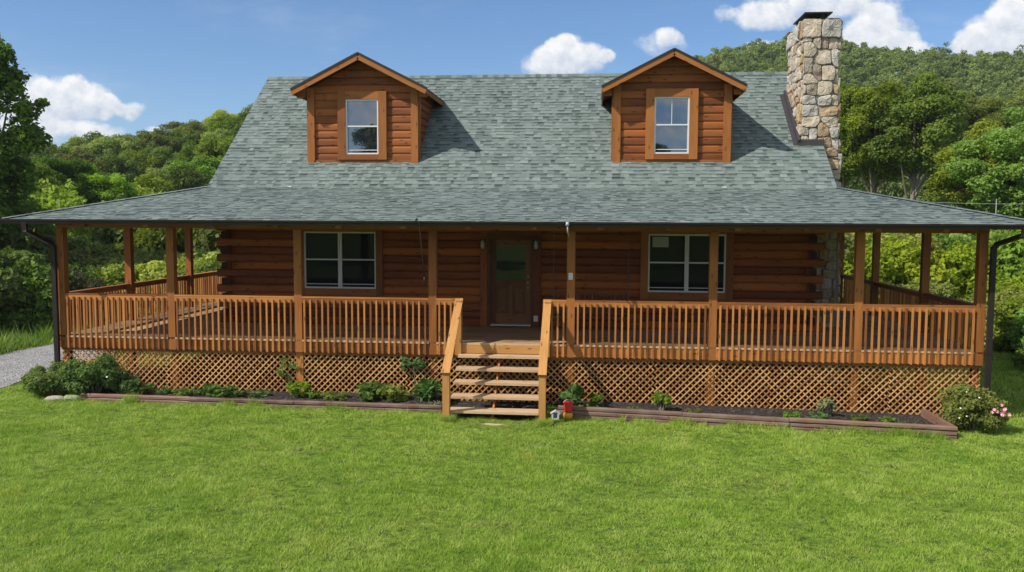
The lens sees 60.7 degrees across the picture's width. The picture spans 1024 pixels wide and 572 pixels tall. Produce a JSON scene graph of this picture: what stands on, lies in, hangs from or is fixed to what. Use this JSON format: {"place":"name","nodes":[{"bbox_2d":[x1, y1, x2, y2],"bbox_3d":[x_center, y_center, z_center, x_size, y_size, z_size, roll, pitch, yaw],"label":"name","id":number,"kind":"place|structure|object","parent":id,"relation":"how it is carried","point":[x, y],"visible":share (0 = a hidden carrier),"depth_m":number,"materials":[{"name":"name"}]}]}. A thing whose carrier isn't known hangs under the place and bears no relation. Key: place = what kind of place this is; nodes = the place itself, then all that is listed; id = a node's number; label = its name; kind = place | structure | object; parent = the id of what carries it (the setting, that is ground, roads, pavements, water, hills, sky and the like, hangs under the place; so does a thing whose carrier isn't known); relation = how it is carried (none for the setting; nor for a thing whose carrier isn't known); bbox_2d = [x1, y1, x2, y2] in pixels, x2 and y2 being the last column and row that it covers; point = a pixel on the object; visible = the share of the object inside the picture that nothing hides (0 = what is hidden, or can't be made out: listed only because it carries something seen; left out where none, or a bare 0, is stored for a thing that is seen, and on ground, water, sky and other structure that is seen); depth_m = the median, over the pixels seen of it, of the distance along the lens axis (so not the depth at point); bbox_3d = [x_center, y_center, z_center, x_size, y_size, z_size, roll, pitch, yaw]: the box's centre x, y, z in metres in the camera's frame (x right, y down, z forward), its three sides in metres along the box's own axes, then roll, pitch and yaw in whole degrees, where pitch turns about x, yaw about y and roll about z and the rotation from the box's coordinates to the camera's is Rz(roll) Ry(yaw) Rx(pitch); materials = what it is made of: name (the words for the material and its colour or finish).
{"place":"outdoors","nodes":[
{"label":"outdoors","id":0,"kind":"place"},
{"bbox_2d":[0,313,122,354],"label":"verge grass","id":1,"kind":"structure","parent":0,"point":[13,340],"depth_m":26.80,"materials":[{"name":"green plant"}]},
{"bbox_2d":[0,68,1023,571],"bbox_3d":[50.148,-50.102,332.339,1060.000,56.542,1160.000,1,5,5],"label":"ground","id":2,"kind":"structure","parent":0,"point":[454,530],"depth_m":12.60,"materials":[{"name":"green plant"}]},
{"bbox_2d":[0,267,14,333],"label":"shrub","id":3,"kind":"object","parent":2,"relation":"on","point":[3,318],"visible":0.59,"depth_m":28.64,"materials":[{"name":"green plant"}]},
{"bbox_2d":[0,246,29,328],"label":"shrub","id":4,"kind":"object","parent":2,"relation":"on","point":[3,305],"visible":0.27,"depth_m":29.16,"materials":[{"name":"green plant"}]},
{"bbox_2d":[0,249,45,328],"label":"shrub","id":5,"kind":"object","parent":2,"relation":"on","point":[5,279],"visible":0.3,"depth_m":29.07,"materials":[{"name":"green plant"}]},
{"bbox_2d":[0,35,54,236],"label":"driveway tree","id":6,"kind":"object","parent":2,"relation":"on","point":[17,175],"visible":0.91,"depth_m":31.92,"materials":[{"name":"green plant"}]},
{"bbox_2d":[12,156,61,192],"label":"shade tree","id":7,"kind":"object","parent":2,"relation":"on","point":[44,169],"visible":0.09,"depth_m":46.79,"materials":[{"name":"green plant"}]},
{"bbox_2d":[0,256,82,333],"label":"shrub","id":8,"kind":"object","parent":2,"relation":"on","point":[37,303],"visible":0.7,"depth_m":29.13,"materials":[{"name":"green plant"}]},
{"bbox_2d":[20,360,69,395],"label":"garden bush","id":9,"kind":"object","parent":2,"relation":"on","point":[37,379],"visible":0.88,"depth_m":18.89,"materials":[{"name":"green plant"}]},
{"bbox_2d":[0,224,95,261],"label":"shrub","id":10,"kind":"object","parent":2,"relation":"on","point":[29,243],"visible":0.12,"depth_m":34.26,"materials":[{"name":"green plant"}]},
{"bbox_2d":[6,178,100,241],"bbox_3d":[-21.497,-1.873,39.412,5.612,6.116,5.153,-3,6,-35],"label":"shrub","id":11,"kind":"object","parent":2,"relation":"on","point":[47,198],"visible":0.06,"depth_m":39.30,"materials":[{"name":"green plant"}]},
{"bbox_2d":[28,145,79,161],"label":"forest tree","id":12,"kind":"object","parent":2,"relation":"on","point":[48,151],"visible":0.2,"depth_m":91.97,"materials":[{"name":"green plant"}]},
{"bbox_2d":[0,343,114,387],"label":"gravel drive","id":13,"kind":"structure","parent":2,"relation":"on","point":[15,365],"depth_m":23.75,"materials":[{"name":"grey gravel"}]},
{"bbox_2d":[31,155,97,203],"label":"shade tree","id":14,"kind":"object","parent":2,"relation":"on","point":[63,171],"visible":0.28,"depth_m":52.59,"materials":[{"name":"green plant"}]},
{"bbox_2d":[49,262,106,307],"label":"shrub","id":15,"kind":"object","parent":2,"relation":"on","point":[74,267],"visible":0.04,"depth_m":31.25,"materials":[{"name":"green plant"}]},
{"bbox_2d":[49,147,111,174],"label":"forest tree","id":16,"kind":"object","parent":2,"relation":"on","point":[87,156],"visible":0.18,"depth_m":85.39,"materials":[{"name":"green plant"}]},
{"bbox_2d":[43,242,119,270],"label":"shrub","id":17,"kind":"object","parent":2,"relation":"on","point":[81,257],"visible":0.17,"depth_m":34.02,"materials":[{"name":"green plant"}]},
{"bbox_2d":[69,267,110,326],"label":"shrub","id":18,"kind":"object","parent":2,"relation":"on","point":[81,282],"visible":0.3,"depth_m":30.38,"materials":[{"name":"green plant"}]},
{"bbox_2d":[67,130,115,151],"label":"forest tree","id":19,"kind":"object","parent":2,"relation":"on","point":[76,142],"visible":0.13,"depth_m":114.87,"materials":[{"name":"green plant"}]},
{"bbox_2d":[82,228,120,245],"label":"shrub","id":20,"kind":"object","parent":2,"relation":"on","point":[95,237],"visible":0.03,"depth_m":41.30,"materials":[{"name":"green plant"}]},
{"bbox_2d":[73,163,138,203],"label":"shade tree","id":21,"kind":"object","parent":2,"relation":"on","point":[112,186],"visible":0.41,"depth_m":53.81,"materials":[{"name":"green plant"}]},
{"bbox_2d":[83,134,137,169],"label":"forest tree","id":22,"kind":"object","parent":2,"relation":"on","point":[98,145],"visible":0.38,"depth_m":102.25,"materials":[{"name":"green plant"}]},
{"bbox_2d":[80,240,143,260],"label":"shrub","id":23,"kind":"object","parent":2,"relation":"on","point":[118,248],"visible":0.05,"depth_m":35.72,"materials":[{"name":"green plant"}]},
{"bbox_2d":[83,257,144,317],"bbox_3d":[-14.924,0.276,33.237,3.447,2.723,3.344,2,5,25],"label":"shrub","id":24,"kind":"object","parent":2,"relation":"on","point":[114,272],"visible":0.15,"depth_m":32.56,"materials":[{"name":"green plant"}]},
{"bbox_2d":[92,228,135,244],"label":"shrub","id":25,"kind":"object","parent":2,"relation":"on","point":[115,233],"visible":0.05,"depth_m":41.49,"materials":[{"name":"green plant"}]},
{"bbox_2d":[96,153,141,182],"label":"forest tree","id":26,"kind":"object","parent":2,"relation":"on","point":[127,168],"visible":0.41,"depth_m":87.73,"materials":[{"name":"green plant"}]},
{"bbox_2d":[109,248,165,263],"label":"shrub","id":27,"kind":"object","parent":2,"relation":"on","point":[158,255],"visible":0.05,"depth_m":34.86,"materials":[{"name":"green plant"}]},
{"bbox_2d":[112,149,163,181],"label":"forest tree","id":28,"kind":"object","parent":2,"relation":"on","point":[144,160],"visible":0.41,"depth_m":96.23,"materials":[{"name":"green plant"}]},
{"bbox_2d":[130,172,176,193],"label":"forest tree","id":29,"kind":"object","parent":2,"relation":"on","point":[154,183],"visible":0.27,"depth_m":72.39,"materials":[{"name":"green plant"}]},
{"bbox_2d":[135,145,179,170],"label":"forest tree","id":30,"kind":"object","parent":2,"relation":"on","point":[163,154],"visible":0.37,"depth_m":97.88,"materials":[{"name":"green plant"}]},
{"bbox_2d":[145,164,170,187],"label":"forest tree","id":31,"kind":"object","parent":2,"relation":"on","point":[155,171],"visible":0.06,"depth_m":87.17,"materials":[{"name":"green plant"}]},
{"bbox_2d":[132,127,186,154],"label":"forest tree","id":32,"kind":"object","parent":2,"relation":"on","point":[160,138],"visible":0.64,"depth_m":104.50,"materials":[{"name":"green plant"}]},
{"bbox_2d":[135,256,207,315],"bbox_3d":[-12.680,0.303,32.875,3.520,2.832,3.312,1,5,9],"label":"shrub","id":33,"kind":"object","parent":2,"relation":"on","point":[153,269],"visible":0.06,"depth_m":32.12,"materials":[{"name":"green plant"}]},
{"bbox_2d":[133,228,212,254],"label":"shrub","id":34,"kind":"object","parent":2,"relation":"on","point":[148,239],"visible":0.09,"depth_m":40.12,"materials":[{"name":"green plant"}]},
{"bbox_2d":[158,120,187,130],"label":"forest tree","id":35,"kind":"object","parent":2,"relation":"on","point":[171,125],"visible":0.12,"depth_m":128.54,"materials":[{"name":"green plant"}]},
{"bbox_2d":[155,163,212,190],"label":"forest tree","id":36,"kind":"object","parent":2,"relation":"on","point":[181,177],"visible":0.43,"depth_m":76.42,"materials":[{"name":"green plant"}]},
{"bbox_2d":[169,129,201,153],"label":"forest tree","id":37,"kind":"object","parent":2,"relation":"on","point":[189,136],"visible":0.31,"depth_m":107.44,"materials":[{"name":"green plant"}]},
{"bbox_2d":[162,249,218,261],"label":"shrub","id":38,"kind":"object","parent":2,"relation":"on","point":[198,254],"visible":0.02,"depth_m":33.96,"materials":[{"name":"green plant"}]},
{"bbox_2d":[172,119,209,140],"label":"forest tree","id":39,"kind":"object","parent":2,"relation":"on","point":[195,128],"visible":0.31,"depth_m":115.84,"materials":[{"name":"green plant"}]},
{"bbox_2d":[163,155,221,188],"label":"forest tree","id":40,"kind":"object","parent":2,"relation":"on","point":[208,166],"visible":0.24,"depth_m":81.98,"materials":[{"name":"green plant"}]},
{"bbox_2d":[174,138,223,178],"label":"forest tree","id":41,"kind":"object","parent":2,"relation":"on","point":[187,152],"visible":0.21,"depth_m":97.22,"materials":[{"name":"green plant"}]},
{"bbox_2d":[181,249,224,304],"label":"shrub","id":42,"kind":"object","parent":2,"relation":"on","point":[212,264],"visible":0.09,"depth_m":31.57,"materials":[{"name":"green plant"}]},
{"bbox_2d":[193,229,222,253],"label":"shrub","id":43,"kind":"object","parent":2,"relation":"on","point":[207,239],"visible":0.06,"depth_m":37.97,"materials":[{"name":"green plant"}]},
{"bbox_2d":[193,134,233,158],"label":"forest tree","id":44,"kind":"object","parent":2,"relation":"on","point":[214,148],"visible":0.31,"depth_m":86.58,"materials":[{"name":"green plant"}]},
{"bbox_2d":[200,128,231,141],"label":"forest tree","id":45,"kind":"object","parent":2,"relation":"on","point":[217,133],"visible":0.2,"depth_m":109.72,"materials":[{"name":"green plant"}]},
{"bbox_2d":[202,109,239,127],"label":"forest tree","id":46,"kind":"object","parent":2,"relation":"on","point":[217,112],"visible":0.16,"depth_m":128.39,"materials":[{"name":"green plant"}]},
{"bbox_2d":[206,114,238,132],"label":"forest tree","id":47,"kind":"object","parent":2,"relation":"on","point":[218,121],"visible":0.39,"depth_m":120.72,"materials":[{"name":"green plant"}]},
{"bbox_2d":[221,117,244,138],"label":"forest tree","id":48,"kind":"object","parent":2,"relation":"on","point":[235,126],"visible":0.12,"depth_m":106.44,"materials":[{"name":"green plant"}]},
{"bbox_2d":[80,393,441,412],"bbox_3d":[-5.334,2.456,18.345,7.833,0.219,0.126,1,5,6],"label":"timber edging","id":49,"kind":"object","parent":2,"relation":"on","point":[279,403],"visible":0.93,"depth_m":18.25,"materials":[{"name":"brown wood"}]},
{"bbox_2d":[0,12,1023,419],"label":"log house","id":50,"kind":"structure","parent":2,"relation":"on","point":[318,194],"depth_m":20.92,"materials":[{"name":"brown wood"}]},
{"bbox_2d":[276,356,298,382],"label":"climbing vine","id":51,"kind":"object","parent":50,"relation":"attached to","point":[281,373],"visible":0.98,"depth_m":19.17,"materials":[{"name":"green plant"}]},
{"bbox_2d":[303,229,383,295],"bbox_3d":[-4.275,-0.646,21.788,2.165,1.750,0.135,1,5,5],"label":"window","id":52,"kind":"structure","parent":50,"relation":"in","point":[336,261],"depth_m":21.78,"materials":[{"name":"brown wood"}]},
{"bbox_2d":[399,356,425,393],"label":"climbing vine","id":53,"kind":"object","parent":50,"relation":"attached to","point":[420,363],"visible":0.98,"depth_m":18.88,"materials":[{"name":"green plant"}]},
{"bbox_2d":[480,230,540,327],"bbox_3d":[-0.035,-0.188,21.407,1.490,2.400,0.160,1,5,5],"label":"door","id":54,"kind":"structure","parent":50,"relation":"in","point":[510,270],"depth_m":21.42,"materials":[{"name":"brown wood"}]},
{"bbox_2d":[553,239,628,320],"bbox_3d":[1.836,-0.426,20.338,1.800,2.380,0.629,1,5,5],"label":"porch swing","id":55,"kind":"object","parent":50,"relation":"hanging from","point":[612,315],"visible":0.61,"depth_m":20.60,"materials":[{"name":"brown wood"}]},
{"bbox_2d":[653,237,668,246],"bbox_3d":[3.570,-1.057,21.006,0.380,0.250,0.006,1,5,5],"label":"paper notice","id":56,"kind":"object","parent":50,"relation":"attached to","point":[660,241],"visible":1,"depth_m":21.00,"materials":[{"name":"white paper"}]},
{"bbox_2d":[640,231,733,300],"bbox_3d":[4.190,-0.543,20.989,2.190,1.755,0.135,1,5,5],"label":"window","id":57,"kind":"structure","parent":50,"relation":"in","point":[680,270],"depth_m":20.99,"materials":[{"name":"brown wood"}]},
{"bbox_2d":[76,392,950,439],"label":"edge grass","id":58,"kind":"structure","parent":2,"relation":"on","point":[450,418],"depth_m":16.94,"materials":[{"name":"green plant"}]},
{"bbox_2d":[99,368,943,424],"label":"bed soil","id":59,"kind":"structure","parent":2,"relation":"on","point":[838,414],"depth_m":19.35,"materials":[{"name":"brown soil"}]},
{"bbox_2d":[57,352,121,394],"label":"garden bush","id":60,"kind":"object","parent":59,"relation":"on","point":[81,377],"visible":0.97,"depth_m":18.84,"materials":[{"name":"green plant"}]},
{"bbox_2d":[102,369,140,393],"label":"garden bush","id":61,"kind":"object","parent":59,"relation":"on","point":[125,383],"visible":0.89,"depth_m":18.95,"materials":[{"name":"green plant"}]},
{"bbox_2d":[130,382,154,394],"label":"bed plant","id":62,"kind":"object","parent":59,"relation":"on","point":[145,388],"visible":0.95,"depth_m":18.90,"materials":[{"name":"green plant"}]},
{"bbox_2d":[202,384,235,397],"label":"bed plant","id":63,"kind":"object","parent":59,"relation":"on","point":[215,391],"visible":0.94,"depth_m":18.65,"materials":[{"name":"green plant"}]},
{"bbox_2d":[249,389,271,397],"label":"bed plant","id":64,"kind":"object","parent":59,"relation":"on","point":[256,393],"visible":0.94,"depth_m":18.75,"materials":[{"name":"green plant"}]},
{"bbox_2d":[286,380,310,396],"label":"bed plant","id":65,"kind":"object","parent":59,"relation":"on","point":[294,389],"visible":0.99,"depth_m":18.73,"materials":[{"name":"green plant"}]},
{"bbox_2d":[323,391,349,400],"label":"bed plant","id":66,"kind":"object","parent":59,"relation":"on","point":[341,395],"visible":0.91,"depth_m":18.49,"materials":[{"name":"green plant"}]},
{"bbox_2d":[356,380,388,401],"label":"bed plant","id":67,"kind":"object","parent":59,"relation":"on","point":[368,391],"visible":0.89,"depth_m":18.42,"materials":[{"name":"green plant"}]},
{"bbox_2d":[380,383,410,401],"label":"bed plant","id":68,"kind":"object","parent":59,"relation":"on","point":[393,393],"visible":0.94,"depth_m":18.33,"materials":[{"name":"green plant"}]},
{"bbox_2d":[411,374,441,401],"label":"bed plant","id":69,"kind":"object","parent":59,"relation":"on","point":[427,389],"visible":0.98,"depth_m":18.41,"materials":[{"name":"green plant"}]},
{"bbox_2d":[559,383,586,405],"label":"bed plant","id":70,"kind":"object","parent":59,"relation":"on","point":[575,393],"visible":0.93,"depth_m":17.99,"materials":[{"name":"green plant"}]},
{"bbox_2d":[588,393,602,406],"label":"bed plant","id":71,"kind":"object","parent":59,"relation":"on","point":[595,399],"visible":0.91,"depth_m":17.92,"materials":[{"name":"green plant"}]},
{"bbox_2d":[651,391,671,410],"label":"bed plant","id":72,"kind":"object","parent":59,"relation":"on","point":[661,400],"visible":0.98,"depth_m":17.84,"materials":[{"name":"green plant"}]},
{"bbox_2d":[817,397,836,415],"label":"bed plant","id":73,"kind":"object","parent":59,"relation":"on","point":[828,406],"visible":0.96,"depth_m":17.61,"materials":[{"name":"green plant"}]},
{"bbox_2d":[563,400,572,419],"bbox_3d":[1.123,2.460,17.473,0.199,0.400,0.196,1,5,5],"label":"garden lantern","id":74,"kind":"object","parent":2,"relation":"on","point":[568,413],"visible":1,"depth_m":17.41,"materials":[{"name":"red plastic"}]},
{"bbox_2d":[558,405,957,438],"bbox_3d":[4.678,2.619,17.480,7.501,0.344,1.579,1,5,5],"label":"timber edging","id":75,"kind":"object","parent":2,"relation":"on","point":[942,426],"visible":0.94,"depth_m":17.01,"materials":[{"name":"brown wood"}]},
{"bbox_2d":[843,233,854,273],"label":"shrub","id":76,"kind":"object","parent":2,"relation":"on","point":[849,240],"visible":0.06,"depth_m":34.93,"materials":[{"name":"green plant"}]},
{"bbox_2d":[693,35,1023,207],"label":"wood","id":77,"kind":"object","parent":2,"relation":"on","point":[981,75],"visible":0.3,"depth_m":230.99,"materials":[{"name":"green plant"}]},
{"bbox_2d":[838,82,884,188],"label":"tall tree","id":78,"kind":"object","parent":2,"relation":"on","point":[843,119],"visible":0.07,"depth_m":58.22,"materials":[{"name":"green plant"}]},
{"bbox_2d":[838,81,924,194],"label":"tall tree","id":79,"kind":"object","parent":2,"relation":"on","point":[861,99],"visible":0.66,"depth_m":56.91,"materials":[{"name":"green plant"}]},
{"bbox_2d":[843,235,920,302],"bbox_3d":[14.496,-0.290,35.574,4.316,3.604,3.652,5,6,43],"label":"shrub","id":80,"kind":"object","parent":2,"relation":"on","point":[889,266],"visible":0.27,"depth_m":34.57,"materials":[{"name":"green plant"}]},
{"bbox_2d":[880,233,942,280],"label":"shrub","id":81,"kind":"object","parent":2,"relation":"on","point":[935,245],"visible":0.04,"depth_m":36.01,"materials":[{"name":"green plant"}]},
{"bbox_2d":[867,70,970,199],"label":"tall tree","id":82,"kind":"object","parent":2,"relation":"on","point":[933,103],"visible":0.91,"depth_m":54.11,"materials":[{"name":"green plant"}]},
{"bbox_2d":[891,245,969,300],"bbox_3d":[16.707,-0.024,35.745,3.890,3.356,4.176,3,5,27],"label":"shrub","id":83,"kind":"object","parent":2,"relation":"on","point":[940,267],"visible":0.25,"depth_m":34.50,"materials":[{"name":"green plant"}]},
{"bbox_2d":[899,278,964,330],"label":"shrub","id":84,"kind":"object","parent":2,"relation":"on","point":[946,289],"visible":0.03,"depth_m":31.79,"materials":[{"name":"green plant"}]},
{"bbox_2d":[926,80,1006,205],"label":"tall tree","id":85,"kind":"object","parent":2,"relation":"on","point":[976,112],"visible":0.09,"depth_m":58.41,"materials":[{"name":"green plant"}]},
{"bbox_2d":[933,233,1001,300],"bbox_3d":[18.611,-0.536,36.795,3.653,3.823,4.525,4,6,39],"label":"shrub","id":86,"kind":"object","parent":2,"relation":"on","point":[947,241],"visible":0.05,"depth_m":36.31,"materials":[{"name":"green plant"}]},
{"bbox_2d":[922,116,1023,213],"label":"tall tree","id":87,"kind":"object","parent":2,"relation":"on","point":[959,195],"visible":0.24,"depth_m":42.46,"materials":[{"name":"green plant"}]},
{"bbox_2d":[936,381,1011,431],"bbox_3d":[9.020,2.384,17.124,1.331,1.082,1.348,1,5,5],"label":"flowering bush","id":88,"kind":"object","parent":2,"relation":"on","point":[963,405],"visible":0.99,"depth_m":16.80,"materials":[{"name":"green plant"}]},
{"bbox_2d":[942,240,1005,299],"bbox_3d":[18.788,-0.246,36.200,4.142,3.386,3.436,-2,5,-25],"label":"shrub","id":89,"kind":"object","parent":2,"relation":"on","point":[963,254],"visible":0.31,"depth_m":34.91,"materials":[{"name":"green plant"}]},
{"bbox_2d":[949,230,1011,249],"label":"shrub","id":90,"kind":"object","parent":2,"relation":"on","point":[967,236],"visible":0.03,"depth_m":37.61,"materials":[{"name":"green plant"}]},
{"bbox_2d":[940,105,1023,217],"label":"tall tree","id":91,"kind":"object","parent":2,"relation":"on","point":[991,190],"visible":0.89,"depth_m":40.37,"materials":[{"name":"green plant"}]},
{"bbox_2d":[963,295,1003,343],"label":"shrub","id":92,"kind":"object","parent":2,"relation":"on","point":[972,301],"visible":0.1,"depth_m":28.47,"materials":[{"name":"green plant"}]},
{"bbox_2d":[960,97,1015,139],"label":"tall tree","id":93,"kind":"object","parent":2,"relation":"on","point":[993,107],"visible":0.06,"depth_m":62.83,"materials":[{"name":"green plant"}]},
{"bbox_2d":[963,230,1023,256],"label":"shrub","id":94,"kind":"object","parent":2,"relation":"on","point":[995,237],"visible":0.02,"depth_m":36.77,"materials":[{"name":"green plant"}]},
{"bbox_2d":[982,82,1023,115],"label":"tall tree","id":95,"kind":"object","parent":2,"relation":"on","point":[1012,102],"visible":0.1,"depth_m":68.31,"materials":[{"name":"green plant"}]},
{"bbox_2d":[984,284,1023,351],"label":"shrub","id":96,"kind":"object","parent":2,"relation":"on","point":[1001,296],"visible":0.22,"depth_m":28.10,"materials":[{"name":"green plant"}]},
{"bbox_2d":[986,269,1023,297],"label":"shrub","id":97,"kind":"object","parent":2,"relation":"on","point":[1003,282],"visible":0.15,"depth_m":30.18,"materials":[{"name":"green plant"}]},
{"bbox_2d":[992,294,1023,353],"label":"shrub","id":98,"kind":"object","parent":2,"relation":"on","point":[1006,326],"visible":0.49,"depth_m":26.98,"materials":[{"name":"green plant"}]},
{"bbox_2d":[995,230,1023,279],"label":"shrub","id":99,"kind":"object","parent":2,"relation":"on","point":[1012,267],"visible":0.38,"depth_m":34.34,"materials":[{"name":"green plant"}]},
{"bbox_2d":[1006,307,1023,355],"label":"shrub","id":100,"kind":"object","parent":2,"relation":"on","point":[1017,334],"visible":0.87,"depth_m":25.85,"materials":[{"name":"green plant"}]},
{"bbox_2d":[1011,348,1023,370],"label":"shrub","id":101,"kind":"object","parent":2,"relation":"on","point":[1019,359],"visible":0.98,"depth_m":24.47,"materials":[{"name":"green plant"}]},
{"bbox_2d":[0,0,1023,146],"label":"sky","id":102,"kind":"structure","parent":0,"point":[108,67],"materials":[{"name":"blue"}]},
{"bbox_2d":[880,335,1023,424],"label":"side lawn grass","id":103,"kind":"structure","parent":0,"point":[1010,375],"depth_m":22.49,"materials":[{"name":"green plant"}]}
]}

